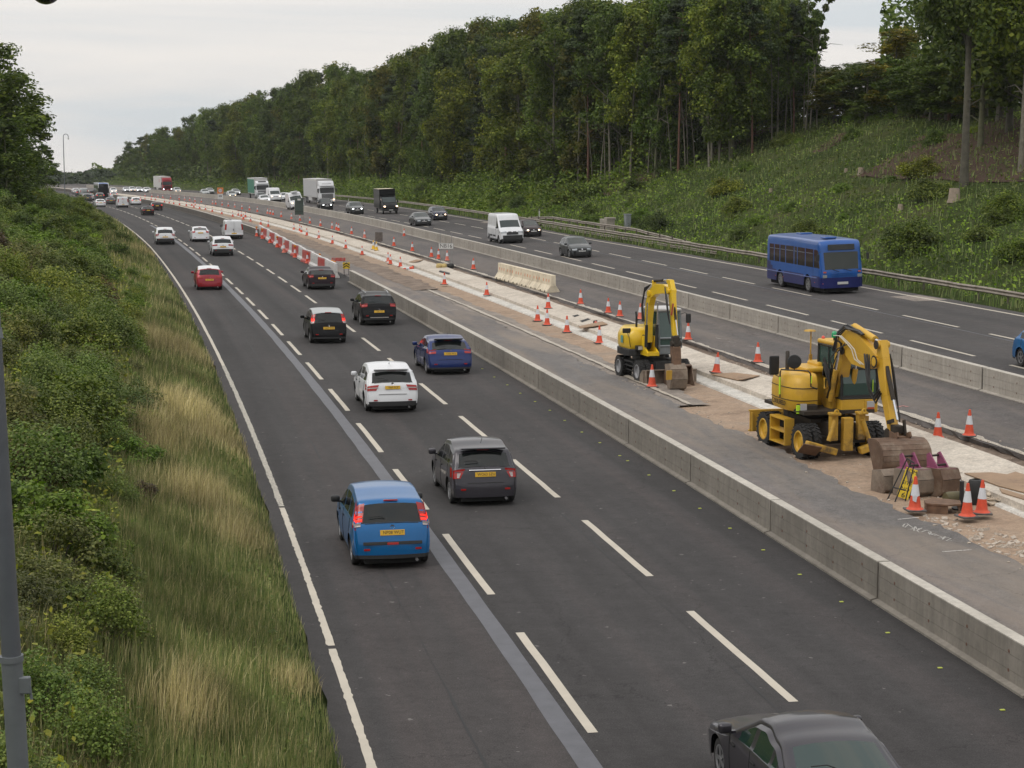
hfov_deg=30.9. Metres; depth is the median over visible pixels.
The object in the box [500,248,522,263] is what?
concrete barrier
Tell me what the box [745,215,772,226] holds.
bank shrub
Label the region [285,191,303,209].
white minibus
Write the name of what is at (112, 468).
fern plant
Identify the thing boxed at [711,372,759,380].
plywood board
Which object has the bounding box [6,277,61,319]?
leafy shrub
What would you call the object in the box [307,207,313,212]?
concrete barrier
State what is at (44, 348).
leafy shrub
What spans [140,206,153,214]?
black saloon
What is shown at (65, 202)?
bank shrub
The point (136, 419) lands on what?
leafy shrub
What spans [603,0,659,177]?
broadleaf tree
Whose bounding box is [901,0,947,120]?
broadleaf tree
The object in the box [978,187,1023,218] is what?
bank shrub
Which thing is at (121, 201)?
white van
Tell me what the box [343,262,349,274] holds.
chevron board
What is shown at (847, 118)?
bank shrub
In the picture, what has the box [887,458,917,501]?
warning sign
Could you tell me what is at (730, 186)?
bank shrub
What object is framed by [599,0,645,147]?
broadleaf tree
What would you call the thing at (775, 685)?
lane line
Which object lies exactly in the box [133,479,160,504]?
rusty shrub
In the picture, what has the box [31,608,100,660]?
leafy shrub
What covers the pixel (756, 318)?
concrete barrier
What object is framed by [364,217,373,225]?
concrete barrier
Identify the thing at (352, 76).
broadleaf tree
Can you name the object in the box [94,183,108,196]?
coach
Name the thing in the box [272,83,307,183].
broadleaf tree
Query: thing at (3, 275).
leafy shrub
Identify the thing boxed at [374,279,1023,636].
hard strip
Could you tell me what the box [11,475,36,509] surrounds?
leafy shrub
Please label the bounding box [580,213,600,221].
bank shrub
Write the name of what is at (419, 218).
grey car
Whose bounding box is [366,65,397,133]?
broadleaf tree
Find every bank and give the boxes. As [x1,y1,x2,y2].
[0,219,337,767]
[83,114,1023,312]
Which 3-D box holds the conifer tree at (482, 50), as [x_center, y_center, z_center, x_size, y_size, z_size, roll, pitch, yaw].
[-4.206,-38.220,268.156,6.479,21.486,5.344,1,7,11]
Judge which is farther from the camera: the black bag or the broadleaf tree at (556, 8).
the broadleaf tree at (556, 8)
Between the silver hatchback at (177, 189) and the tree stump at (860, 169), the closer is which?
the tree stump at (860, 169)
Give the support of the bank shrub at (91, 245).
on the bank at (325, 700)
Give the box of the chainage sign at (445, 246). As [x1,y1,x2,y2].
[438,233,453,268]
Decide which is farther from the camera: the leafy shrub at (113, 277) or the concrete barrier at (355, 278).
the concrete barrier at (355, 278)
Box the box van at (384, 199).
[373,188,397,213]
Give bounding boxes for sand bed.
[158,201,316,238]
[309,239,1023,564]
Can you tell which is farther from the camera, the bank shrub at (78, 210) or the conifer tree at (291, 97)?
the conifer tree at (291, 97)
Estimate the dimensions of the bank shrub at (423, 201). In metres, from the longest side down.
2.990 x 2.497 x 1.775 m
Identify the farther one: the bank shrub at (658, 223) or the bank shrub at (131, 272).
the bank shrub at (658, 223)
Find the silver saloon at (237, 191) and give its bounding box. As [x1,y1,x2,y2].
[231,189,240,194]
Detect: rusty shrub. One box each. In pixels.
[0,233,12,251]
[0,249,33,275]
[9,443,72,490]
[88,273,116,291]
[103,291,125,312]
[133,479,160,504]
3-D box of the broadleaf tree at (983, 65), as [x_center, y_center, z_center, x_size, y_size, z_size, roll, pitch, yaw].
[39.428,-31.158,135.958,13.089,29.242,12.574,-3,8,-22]
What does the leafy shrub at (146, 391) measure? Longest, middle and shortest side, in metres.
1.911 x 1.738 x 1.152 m
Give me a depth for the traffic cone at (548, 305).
99.67 m
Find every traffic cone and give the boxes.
[292,245,296,257]
[440,272,448,284]
[483,282,489,295]
[533,305,541,321]
[542,309,551,325]
[544,293,552,308]
[562,316,571,332]
[577,289,584,303]
[593,325,602,343]
[604,298,612,312]
[616,301,623,316]
[638,303,641,319]
[645,364,658,387]
[683,323,692,339]
[709,352,721,373]
[751,342,764,362]
[903,476,926,512]
[933,412,946,438]
[954,483,979,518]
[961,409,976,436]
[973,480,992,515]
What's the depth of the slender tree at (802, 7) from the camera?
188.85 m
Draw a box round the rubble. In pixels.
[580,357,1023,569]
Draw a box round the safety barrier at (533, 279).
[494,263,559,292]
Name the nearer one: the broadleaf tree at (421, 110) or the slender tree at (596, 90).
the slender tree at (596, 90)
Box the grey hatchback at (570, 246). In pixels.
[559,236,591,257]
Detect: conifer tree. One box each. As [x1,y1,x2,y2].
[143,145,151,176]
[189,137,202,178]
[265,87,278,179]
[279,84,301,183]
[301,92,322,176]
[307,72,324,172]
[458,30,477,168]
[461,45,492,181]
[682,0,709,148]
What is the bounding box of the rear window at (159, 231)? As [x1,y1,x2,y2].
[158,230,172,232]
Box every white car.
[122,187,129,191]
[135,187,142,191]
[351,361,417,410]
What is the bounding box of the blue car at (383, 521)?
[331,480,429,563]
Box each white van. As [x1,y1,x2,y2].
[115,196,128,207]
[220,219,242,238]
[266,187,281,201]
[487,212,523,242]
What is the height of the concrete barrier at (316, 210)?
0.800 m
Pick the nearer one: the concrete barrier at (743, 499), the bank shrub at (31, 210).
the concrete barrier at (743, 499)
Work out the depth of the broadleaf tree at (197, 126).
593.26 m
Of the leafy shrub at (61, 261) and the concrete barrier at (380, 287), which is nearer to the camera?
the leafy shrub at (61, 261)
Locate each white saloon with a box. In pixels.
[94,199,105,206]
[142,187,150,192]
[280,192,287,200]
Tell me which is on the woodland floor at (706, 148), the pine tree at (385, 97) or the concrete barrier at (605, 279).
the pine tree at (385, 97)
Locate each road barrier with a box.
[260,227,269,237]
[265,229,272,240]
[268,231,277,242]
[273,233,279,244]
[275,235,285,247]
[284,239,290,251]
[287,241,293,253]
[290,243,300,255]
[297,246,305,259]
[301,249,313,263]
[309,252,320,265]
[318,256,327,265]
[325,259,339,277]
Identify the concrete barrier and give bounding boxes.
[210,214,214,220]
[214,215,219,222]
[244,225,251,233]
[250,227,258,235]
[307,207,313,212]
[313,208,319,214]
[319,209,325,215]
[326,210,332,216]
[333,211,339,218]
[340,212,347,219]
[348,214,355,221]
[348,270,365,288]
[356,215,363,223]
[360,277,379,290]
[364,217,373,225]
[372,219,382,227]
[376,284,393,295]
[382,221,392,229]
[391,223,401,232]
[392,291,411,313]
[402,225,414,235]
[406,300,430,325]
[412,228,423,238]
[423,230,436,241]
[426,310,453,333]
[437,233,453,242]
[450,322,479,352]
[452,237,466,248]
[465,240,484,253]
[472,335,508,369]
[482,244,501,257]
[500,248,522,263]
[501,350,543,389]
[519,253,544,268]
[535,369,583,414]
[541,258,565,274]
[563,263,594,281]
[575,391,635,444]
[589,270,623,289]
[619,277,651,297]
[625,419,698,483]
[656,290,690,308]
[686,293,733,319]
[686,454,779,533]
[727,304,782,333]
[765,500,888,600]
[776,316,838,345]
[835,330,906,367]
[872,562,1023,698]
[899,347,986,389]
[979,367,1023,403]
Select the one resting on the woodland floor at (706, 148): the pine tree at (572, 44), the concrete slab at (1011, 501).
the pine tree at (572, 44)
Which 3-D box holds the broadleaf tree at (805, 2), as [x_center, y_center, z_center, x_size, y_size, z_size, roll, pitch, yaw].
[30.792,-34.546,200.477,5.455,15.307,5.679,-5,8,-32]
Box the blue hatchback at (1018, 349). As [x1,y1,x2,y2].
[1012,330,1023,365]
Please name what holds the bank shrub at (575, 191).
on the bank at (901, 184)
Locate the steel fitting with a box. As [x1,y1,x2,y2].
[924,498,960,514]
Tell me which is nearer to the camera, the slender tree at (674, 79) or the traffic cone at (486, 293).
the traffic cone at (486, 293)
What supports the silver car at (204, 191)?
on the road at (992, 352)
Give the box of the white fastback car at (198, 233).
[188,226,208,241]
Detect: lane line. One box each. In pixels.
[61,193,797,701]
[78,185,1023,368]
[92,202,597,732]
[192,192,1013,338]
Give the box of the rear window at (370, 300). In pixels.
[364,297,391,303]
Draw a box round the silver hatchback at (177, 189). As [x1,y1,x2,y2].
[173,187,180,191]
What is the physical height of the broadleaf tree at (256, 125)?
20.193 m
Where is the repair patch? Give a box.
[890,295,945,300]
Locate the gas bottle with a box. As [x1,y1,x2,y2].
[942,491,964,499]
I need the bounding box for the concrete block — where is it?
[600,217,615,230]
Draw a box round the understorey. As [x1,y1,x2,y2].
[309,95,829,186]
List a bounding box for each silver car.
[200,189,209,193]
[206,188,214,193]
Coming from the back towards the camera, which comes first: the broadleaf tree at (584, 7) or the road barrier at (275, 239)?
the broadleaf tree at (584, 7)
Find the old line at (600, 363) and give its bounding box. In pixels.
[426,289,690,403]
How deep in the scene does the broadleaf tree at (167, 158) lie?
598.09 m
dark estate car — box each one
[255,192,265,198]
[301,266,334,288]
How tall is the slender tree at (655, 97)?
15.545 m
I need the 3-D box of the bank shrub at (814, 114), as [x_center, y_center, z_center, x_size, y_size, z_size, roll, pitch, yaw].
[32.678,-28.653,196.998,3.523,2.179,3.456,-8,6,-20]
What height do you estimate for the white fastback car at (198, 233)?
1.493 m
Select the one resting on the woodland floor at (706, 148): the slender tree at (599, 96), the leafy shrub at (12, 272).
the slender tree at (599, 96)
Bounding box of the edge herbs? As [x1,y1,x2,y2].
[128,295,317,767]
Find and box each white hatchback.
[108,191,117,196]
[129,197,140,204]
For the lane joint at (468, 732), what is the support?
on the road at (644, 676)
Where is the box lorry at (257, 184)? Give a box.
[247,177,270,197]
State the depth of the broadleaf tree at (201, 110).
622.79 m
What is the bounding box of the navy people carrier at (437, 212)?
[428,206,447,219]
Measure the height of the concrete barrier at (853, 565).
0.800 m
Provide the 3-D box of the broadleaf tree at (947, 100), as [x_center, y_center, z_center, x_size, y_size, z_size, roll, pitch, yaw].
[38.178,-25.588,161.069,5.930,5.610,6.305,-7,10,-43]
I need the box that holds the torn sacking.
[986,491,999,505]
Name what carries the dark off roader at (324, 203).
on the road at (992, 352)
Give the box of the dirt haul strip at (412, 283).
[271,229,438,289]
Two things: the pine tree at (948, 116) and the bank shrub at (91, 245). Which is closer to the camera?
the bank shrub at (91, 245)
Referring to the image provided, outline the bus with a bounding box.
[766,232,868,291]
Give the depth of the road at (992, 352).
97.39 m
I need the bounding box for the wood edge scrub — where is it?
[72,136,737,220]
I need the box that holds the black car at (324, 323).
[300,307,346,342]
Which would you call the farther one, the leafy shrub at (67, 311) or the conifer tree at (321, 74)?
the conifer tree at (321, 74)
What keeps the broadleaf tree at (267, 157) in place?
on the bank at (901, 184)
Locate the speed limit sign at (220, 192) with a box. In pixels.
[217,188,222,198]
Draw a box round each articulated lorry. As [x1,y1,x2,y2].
[153,176,172,190]
[303,178,336,203]
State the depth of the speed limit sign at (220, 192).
348.60 m
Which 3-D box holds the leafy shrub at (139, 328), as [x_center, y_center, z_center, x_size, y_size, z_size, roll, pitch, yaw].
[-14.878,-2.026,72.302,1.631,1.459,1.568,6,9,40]
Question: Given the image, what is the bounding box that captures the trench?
[196,203,1023,465]
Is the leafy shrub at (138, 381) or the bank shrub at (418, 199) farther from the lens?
the bank shrub at (418, 199)
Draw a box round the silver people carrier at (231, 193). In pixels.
[226,191,236,196]
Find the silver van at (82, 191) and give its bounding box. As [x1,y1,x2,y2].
[79,188,87,195]
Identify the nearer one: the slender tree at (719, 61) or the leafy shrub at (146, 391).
the leafy shrub at (146, 391)
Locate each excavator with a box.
[614,279,696,389]
[748,323,931,469]
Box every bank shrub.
[0,187,16,203]
[0,191,28,219]
[0,204,18,223]
[0,208,15,224]
[8,191,30,208]
[11,210,40,231]
[13,222,59,240]
[21,203,48,217]
[25,210,76,238]
[28,196,64,224]
[29,190,56,201]
[30,208,62,227]
[32,193,65,212]
[34,186,56,196]
[34,214,68,240]
[54,236,91,254]
[56,195,74,210]
[62,203,94,222]
[62,211,96,233]
[67,232,107,249]
[69,228,97,242]
[70,195,96,212]
[72,225,104,241]
[77,216,106,233]
[78,237,110,259]
[87,212,110,230]
[103,215,115,222]
[105,220,118,229]
[106,239,133,259]
[111,230,134,243]
[123,267,140,281]
[135,271,153,283]
[407,183,431,196]
[410,189,425,199]
[414,196,425,202]
[419,197,430,203]
[484,193,503,205]
[490,202,507,211]
[495,173,523,192]
[507,194,528,208]
[519,207,528,213]
[549,187,578,205]
[549,196,570,208]
[555,180,584,201]
[576,184,603,200]
[577,201,598,219]
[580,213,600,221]
[618,175,646,193]
[620,214,641,226]
[625,197,637,204]
[631,208,654,217]
[635,208,673,232]
[652,155,683,174]
[681,145,707,163]
[705,175,748,196]
[718,193,751,215]
[726,223,753,241]
[735,160,757,170]
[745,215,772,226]
[769,130,801,146]
[781,200,798,211]
[786,216,832,234]
[805,110,828,119]
[830,182,852,193]
[838,213,850,221]
[840,110,859,121]
[841,125,861,141]
[877,214,943,257]
[879,218,916,241]
[880,175,896,182]
[894,154,942,178]
[902,175,955,200]
[910,109,923,114]
[919,125,947,147]
[959,221,1002,241]
[970,126,977,132]
[975,107,992,116]
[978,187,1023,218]
[982,206,1021,225]
[991,234,1023,261]
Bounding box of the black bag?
[968,478,981,504]
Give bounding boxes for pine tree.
[123,146,134,159]
[132,136,147,155]
[200,119,220,169]
[344,115,363,161]
[378,75,412,178]
[402,80,433,182]
[482,63,522,181]
[502,19,518,40]
[561,8,611,183]
[651,0,702,172]
[679,0,697,137]
[724,0,778,152]
[753,4,783,134]
[773,3,811,133]
[947,101,950,120]
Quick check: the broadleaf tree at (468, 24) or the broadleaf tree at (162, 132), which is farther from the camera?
the broadleaf tree at (162, 132)
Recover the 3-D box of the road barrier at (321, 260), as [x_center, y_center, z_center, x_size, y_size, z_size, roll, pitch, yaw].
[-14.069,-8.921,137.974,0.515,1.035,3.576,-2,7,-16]
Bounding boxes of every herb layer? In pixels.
[0,222,131,767]
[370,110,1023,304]
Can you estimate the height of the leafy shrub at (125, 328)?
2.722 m
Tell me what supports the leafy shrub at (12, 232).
on the bank at (325, 700)
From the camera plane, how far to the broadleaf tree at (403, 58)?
347.68 m
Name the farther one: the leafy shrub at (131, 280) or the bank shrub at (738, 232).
the bank shrub at (738, 232)
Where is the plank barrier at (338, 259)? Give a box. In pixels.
[332,258,344,260]
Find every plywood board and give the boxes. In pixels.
[579,321,607,327]
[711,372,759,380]
[964,471,1023,492]
[999,488,1023,499]
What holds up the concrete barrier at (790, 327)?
on the closed lane
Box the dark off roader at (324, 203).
[317,198,332,209]
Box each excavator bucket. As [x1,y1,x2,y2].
[639,369,664,383]
[664,364,694,385]
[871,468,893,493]
[893,452,933,497]
[925,451,961,496]
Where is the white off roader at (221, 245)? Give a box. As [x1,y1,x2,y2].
[207,236,233,255]
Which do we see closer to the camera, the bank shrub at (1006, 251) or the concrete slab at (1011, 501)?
the concrete slab at (1011, 501)
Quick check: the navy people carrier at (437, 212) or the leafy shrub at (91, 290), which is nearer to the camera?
the leafy shrub at (91, 290)
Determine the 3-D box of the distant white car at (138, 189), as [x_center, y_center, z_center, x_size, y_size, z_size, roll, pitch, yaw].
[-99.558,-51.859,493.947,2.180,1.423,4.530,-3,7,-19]
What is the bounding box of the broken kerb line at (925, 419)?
[299,222,1023,454]
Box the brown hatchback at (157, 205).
[149,202,162,209]
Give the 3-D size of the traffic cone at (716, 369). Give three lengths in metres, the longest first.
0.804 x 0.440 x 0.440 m
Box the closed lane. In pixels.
[40,184,1023,459]
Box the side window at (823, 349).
[819,345,840,396]
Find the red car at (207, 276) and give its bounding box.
[191,265,222,289]
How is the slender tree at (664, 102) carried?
on the bank at (901, 184)
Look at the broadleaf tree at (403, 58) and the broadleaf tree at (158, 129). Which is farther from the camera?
the broadleaf tree at (158, 129)
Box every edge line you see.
[116,185,1023,316]
[119,221,224,365]
[222,366,283,505]
[279,508,334,645]
[329,649,376,767]
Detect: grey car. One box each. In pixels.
[409,212,431,225]
[428,436,516,502]
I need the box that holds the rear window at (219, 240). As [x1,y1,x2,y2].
[214,239,230,242]
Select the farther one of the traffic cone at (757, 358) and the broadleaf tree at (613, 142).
the broadleaf tree at (613, 142)
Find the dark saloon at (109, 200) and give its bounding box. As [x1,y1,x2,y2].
[104,197,115,203]
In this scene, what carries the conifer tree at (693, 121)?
on the bank at (901, 184)
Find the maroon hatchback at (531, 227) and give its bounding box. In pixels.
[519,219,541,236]
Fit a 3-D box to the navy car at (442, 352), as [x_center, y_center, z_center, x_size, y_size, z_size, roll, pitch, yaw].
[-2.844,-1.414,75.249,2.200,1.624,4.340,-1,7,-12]
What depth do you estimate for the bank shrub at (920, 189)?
127.32 m
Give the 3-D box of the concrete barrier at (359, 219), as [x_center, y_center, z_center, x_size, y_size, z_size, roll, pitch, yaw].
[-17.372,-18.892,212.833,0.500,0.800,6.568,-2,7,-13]
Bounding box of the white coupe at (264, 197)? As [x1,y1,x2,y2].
[257,195,270,200]
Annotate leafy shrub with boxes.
[0,210,21,238]
[0,237,58,275]
[0,245,35,285]
[0,267,9,288]
[0,275,45,316]
[0,278,33,310]
[0,302,30,334]
[0,309,39,342]
[0,596,37,648]
[0,644,93,725]
[0,714,76,767]
[1,320,19,349]
[2,334,26,370]
[3,303,60,342]
[5,227,45,246]
[5,230,53,260]
[5,236,44,250]
[5,250,39,284]
[5,307,67,350]
[5,348,78,392]
[5,376,47,426]
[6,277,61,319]
[7,411,47,441]
[7,412,97,497]
[8,431,62,478]
[9,350,81,388]
[11,336,79,378]
[11,382,114,437]
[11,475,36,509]
[12,375,52,402]
[12,479,106,552]
[13,426,79,453]
[13,504,111,571]
[15,546,89,595]
[16,490,120,559]
[16,568,69,619]
[20,249,88,281]
[25,425,113,491]
[26,413,103,450]
[27,341,101,367]
[28,262,84,295]
[29,261,95,316]
[31,229,54,242]
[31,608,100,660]
[32,265,69,289]
[32,675,149,767]
[34,298,72,333]
[36,367,135,425]
[38,238,69,258]
[39,243,107,281]
[39,332,75,347]
[39,393,104,443]
[40,284,85,323]
[45,311,121,354]
[45,578,106,616]
[47,275,117,316]
[53,567,109,602]
[54,281,111,320]
[57,647,131,712]
[60,248,97,274]
[61,344,123,374]
[61,566,154,648]
[62,342,117,372]
[65,349,130,401]
[68,289,143,358]
[71,365,108,395]
[72,347,123,385]
[76,543,146,587]
[79,273,116,294]
[80,297,141,344]
[82,247,122,277]
[86,248,119,282]
[88,497,122,520]
[89,287,121,313]
[90,468,146,512]
[95,417,143,451]
[96,368,134,397]
[99,581,140,605]
[102,437,166,467]
[105,270,122,283]
[105,410,154,438]
[106,383,158,414]
[114,536,142,553]
[117,300,146,320]
[118,297,147,317]
[118,358,146,371]
[119,382,167,406]
[120,289,151,308]
[120,333,150,355]
[121,375,152,393]
[123,281,156,297]
[127,279,146,291]
[128,315,152,340]
[135,408,175,437]
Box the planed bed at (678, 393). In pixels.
[195,209,707,405]
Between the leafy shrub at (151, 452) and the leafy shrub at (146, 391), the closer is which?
the leafy shrub at (151, 452)
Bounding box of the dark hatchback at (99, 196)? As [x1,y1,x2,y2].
[94,193,104,198]
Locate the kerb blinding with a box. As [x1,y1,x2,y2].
[128,196,1023,517]
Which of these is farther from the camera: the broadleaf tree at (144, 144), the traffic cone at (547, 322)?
the broadleaf tree at (144, 144)
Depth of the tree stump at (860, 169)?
149.33 m
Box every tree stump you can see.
[857,167,863,174]
[947,188,959,202]
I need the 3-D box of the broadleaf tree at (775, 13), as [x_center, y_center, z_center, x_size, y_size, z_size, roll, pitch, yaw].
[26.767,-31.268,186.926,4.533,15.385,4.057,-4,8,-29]
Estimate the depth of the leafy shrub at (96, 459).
38.75 m
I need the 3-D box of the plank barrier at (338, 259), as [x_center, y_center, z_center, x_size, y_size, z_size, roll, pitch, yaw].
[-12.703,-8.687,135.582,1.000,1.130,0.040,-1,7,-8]
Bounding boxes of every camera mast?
[0,0,56,767]
[63,134,68,193]
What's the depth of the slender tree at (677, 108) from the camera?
196.36 m
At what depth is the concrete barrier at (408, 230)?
179.91 m
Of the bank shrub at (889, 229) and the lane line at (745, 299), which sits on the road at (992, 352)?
the lane line at (745, 299)
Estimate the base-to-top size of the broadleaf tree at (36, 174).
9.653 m
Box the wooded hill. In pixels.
[35,168,147,183]
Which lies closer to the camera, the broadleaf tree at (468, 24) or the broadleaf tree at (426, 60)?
the broadleaf tree at (426, 60)
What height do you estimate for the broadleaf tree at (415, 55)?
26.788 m
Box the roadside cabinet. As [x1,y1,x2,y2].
[623,214,631,226]
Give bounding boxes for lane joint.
[188,266,488,767]
[291,291,781,712]
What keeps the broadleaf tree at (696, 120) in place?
on the bank at (901, 184)
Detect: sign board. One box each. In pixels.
[295,198,303,220]
[375,232,382,242]
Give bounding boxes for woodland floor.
[342,121,795,194]
[813,112,1023,181]
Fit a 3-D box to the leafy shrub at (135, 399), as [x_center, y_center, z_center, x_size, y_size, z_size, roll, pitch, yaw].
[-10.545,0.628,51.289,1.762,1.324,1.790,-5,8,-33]
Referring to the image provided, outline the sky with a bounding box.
[0,0,945,172]
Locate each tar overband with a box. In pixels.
[150,225,602,767]
[534,239,1013,341]
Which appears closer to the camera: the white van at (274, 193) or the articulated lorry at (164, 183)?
the white van at (274, 193)
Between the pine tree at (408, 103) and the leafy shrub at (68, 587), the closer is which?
the leafy shrub at (68, 587)
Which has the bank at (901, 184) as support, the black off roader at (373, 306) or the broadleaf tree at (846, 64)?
the broadleaf tree at (846, 64)
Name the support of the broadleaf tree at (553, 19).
on the bank at (901, 184)
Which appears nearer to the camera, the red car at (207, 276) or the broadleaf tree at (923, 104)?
the red car at (207, 276)
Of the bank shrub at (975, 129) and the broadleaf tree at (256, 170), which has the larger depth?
the broadleaf tree at (256, 170)
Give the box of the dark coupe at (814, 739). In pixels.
[708,710,900,767]
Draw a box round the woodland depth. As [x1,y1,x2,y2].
[90,27,922,182]
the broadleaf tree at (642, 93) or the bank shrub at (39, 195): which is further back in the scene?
the broadleaf tree at (642, 93)
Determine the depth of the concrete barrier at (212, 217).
251.15 m
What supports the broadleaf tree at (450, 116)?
on the bank at (901, 184)
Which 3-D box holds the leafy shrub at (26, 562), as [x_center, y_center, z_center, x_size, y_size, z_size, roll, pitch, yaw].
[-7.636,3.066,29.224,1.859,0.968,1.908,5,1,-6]
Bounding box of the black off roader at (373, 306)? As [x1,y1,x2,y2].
[350,289,395,324]
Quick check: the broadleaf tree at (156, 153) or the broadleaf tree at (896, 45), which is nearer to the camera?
the broadleaf tree at (896, 45)
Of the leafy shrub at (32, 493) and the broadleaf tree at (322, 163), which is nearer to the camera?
the leafy shrub at (32, 493)
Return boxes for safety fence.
[335,195,1023,304]
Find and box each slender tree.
[41,154,55,194]
[516,64,538,149]
[526,82,543,179]
[567,49,599,176]
[590,59,612,178]
[596,65,616,179]
[598,38,626,178]
[604,50,622,178]
[615,64,639,176]
[629,24,655,172]
[643,55,670,163]
[647,44,662,174]
[650,36,665,121]
[652,57,678,173]
[653,86,678,156]
[661,25,685,167]
[666,42,691,131]
[671,19,696,167]
[676,57,700,166]
[687,53,721,147]
[699,13,738,154]
[701,51,724,157]
[708,26,743,162]
[759,3,784,139]
[763,37,800,135]
[768,4,796,131]
[778,0,806,133]
[790,0,825,126]
[799,41,827,127]
[800,23,817,129]
[806,0,840,127]
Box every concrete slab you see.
[44,186,1022,473]
[960,466,1023,511]
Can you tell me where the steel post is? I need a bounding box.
[951,481,963,509]
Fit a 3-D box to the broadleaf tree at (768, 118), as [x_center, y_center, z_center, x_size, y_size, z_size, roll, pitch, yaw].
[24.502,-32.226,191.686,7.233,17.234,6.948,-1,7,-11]
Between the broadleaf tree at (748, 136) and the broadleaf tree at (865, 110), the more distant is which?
the broadleaf tree at (748, 136)
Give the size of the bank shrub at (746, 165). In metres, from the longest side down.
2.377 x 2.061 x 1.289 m
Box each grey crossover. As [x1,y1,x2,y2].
[83,193,91,200]
[346,201,363,213]
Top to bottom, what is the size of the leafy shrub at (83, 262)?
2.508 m
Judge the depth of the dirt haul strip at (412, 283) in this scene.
143.64 m
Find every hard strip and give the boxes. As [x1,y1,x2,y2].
[213,214,385,279]
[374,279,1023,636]
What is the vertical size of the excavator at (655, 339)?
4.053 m
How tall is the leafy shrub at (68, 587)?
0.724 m
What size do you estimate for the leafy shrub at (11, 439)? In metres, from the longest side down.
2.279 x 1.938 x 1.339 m
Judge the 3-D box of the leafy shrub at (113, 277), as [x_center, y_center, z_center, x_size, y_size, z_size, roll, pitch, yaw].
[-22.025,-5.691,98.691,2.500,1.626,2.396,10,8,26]
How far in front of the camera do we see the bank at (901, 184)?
148.05 m
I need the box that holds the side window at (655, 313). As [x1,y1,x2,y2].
[653,312,656,335]
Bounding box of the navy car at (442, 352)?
[412,332,471,372]
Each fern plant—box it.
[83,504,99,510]
[104,466,125,477]
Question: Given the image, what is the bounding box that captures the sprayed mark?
[903,524,951,540]
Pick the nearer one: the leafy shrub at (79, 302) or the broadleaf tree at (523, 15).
the leafy shrub at (79, 302)
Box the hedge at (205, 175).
[112,163,285,184]
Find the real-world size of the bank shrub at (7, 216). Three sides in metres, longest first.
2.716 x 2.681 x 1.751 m
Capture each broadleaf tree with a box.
[0,42,56,191]
[0,58,21,189]
[0,68,55,189]
[0,117,54,203]
[9,111,45,192]
[25,161,61,194]
[117,157,125,177]
[121,148,138,177]
[122,141,139,168]
[122,156,134,179]
[130,155,143,177]
[136,133,148,174]
[143,135,164,175]
[149,140,161,176]
[152,126,175,172]
[154,127,170,144]
[156,143,174,179]
[160,137,177,167]
[169,127,185,173]
[170,127,188,139]
[177,115,202,174]
[185,113,198,154]
[190,115,210,180]
[193,114,202,156]
[196,107,209,160]
[199,107,218,182]
[203,102,231,181]
[210,104,237,181]
[214,123,241,183]
[215,121,248,183]
[224,106,247,181]
[226,97,252,181]
[229,100,237,106]
[233,100,261,177]
[234,92,263,172]
[242,90,270,177]
[246,126,266,177]
[248,99,292,184]
[250,110,277,184]
[262,87,282,180]
[271,83,297,182]
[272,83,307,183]
[279,95,319,177]
[286,68,314,177]
[288,69,321,175]
[302,91,336,175]
[305,95,337,176]
[306,85,333,177]
[307,61,352,176]
[309,64,340,144]
[315,60,343,87]
[319,77,361,177]
[328,68,368,174]
[335,87,363,178]
[343,66,367,147]
[344,83,369,174]
[345,95,373,179]
[353,99,397,182]
[357,68,408,178]
[360,62,394,182]
[364,60,402,172]
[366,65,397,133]
[376,57,420,180]
[382,53,412,177]
[384,54,396,66]
[389,52,409,133]
[395,42,429,176]
[402,45,415,59]
[402,45,425,86]
[403,53,434,168]
[403,89,425,175]
[404,73,438,180]
[409,45,476,183]
[412,34,449,145]
[413,60,473,180]
[418,65,479,182]
[430,25,476,163]
[433,29,474,167]
[463,16,493,171]
[464,17,484,29]
[464,22,505,158]
[466,13,523,175]
[471,54,520,181]
[474,37,516,165]
[478,33,546,178]
[506,7,547,170]
[506,16,546,157]
[506,59,540,174]
[515,21,595,188]
[518,7,535,37]
[520,52,573,175]
[522,35,570,180]
[525,10,568,123]
[534,8,564,155]
[539,0,603,177]
[543,5,561,17]
[547,45,603,181]
[548,0,616,172]
[571,3,639,179]
[578,0,643,169]
[582,4,623,165]
[584,6,637,160]
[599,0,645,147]
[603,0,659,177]
[610,0,681,169]
[625,0,694,175]
[626,1,676,154]
[641,0,705,158]
[673,0,739,168]
[674,0,743,159]
[676,1,700,137]
[686,0,772,160]
[690,8,729,140]
[695,1,773,149]
[726,0,777,145]
[754,0,797,133]
[755,0,786,132]
[763,0,802,124]
[773,0,822,121]
[785,3,823,127]
[787,65,854,116]
[791,79,839,114]
[802,69,860,122]
[819,64,876,106]
[829,62,887,109]
[831,65,902,121]
[832,62,891,108]
[854,26,925,114]
[868,57,935,113]
[879,0,1021,114]
[880,56,928,114]
[894,57,920,93]
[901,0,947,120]
[903,54,964,118]
[908,56,992,114]
[909,0,1023,187]
[911,67,946,109]
[913,62,959,119]
[917,2,1023,146]
[917,60,989,117]
[932,19,1020,132]
[941,50,995,116]
[942,50,992,115]
[946,21,1021,118]
[959,60,1018,120]
[961,8,1023,111]
[972,0,1023,171]
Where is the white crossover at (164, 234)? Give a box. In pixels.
[152,227,174,243]
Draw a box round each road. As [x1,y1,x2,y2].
[49,183,1023,375]
[54,190,1023,767]

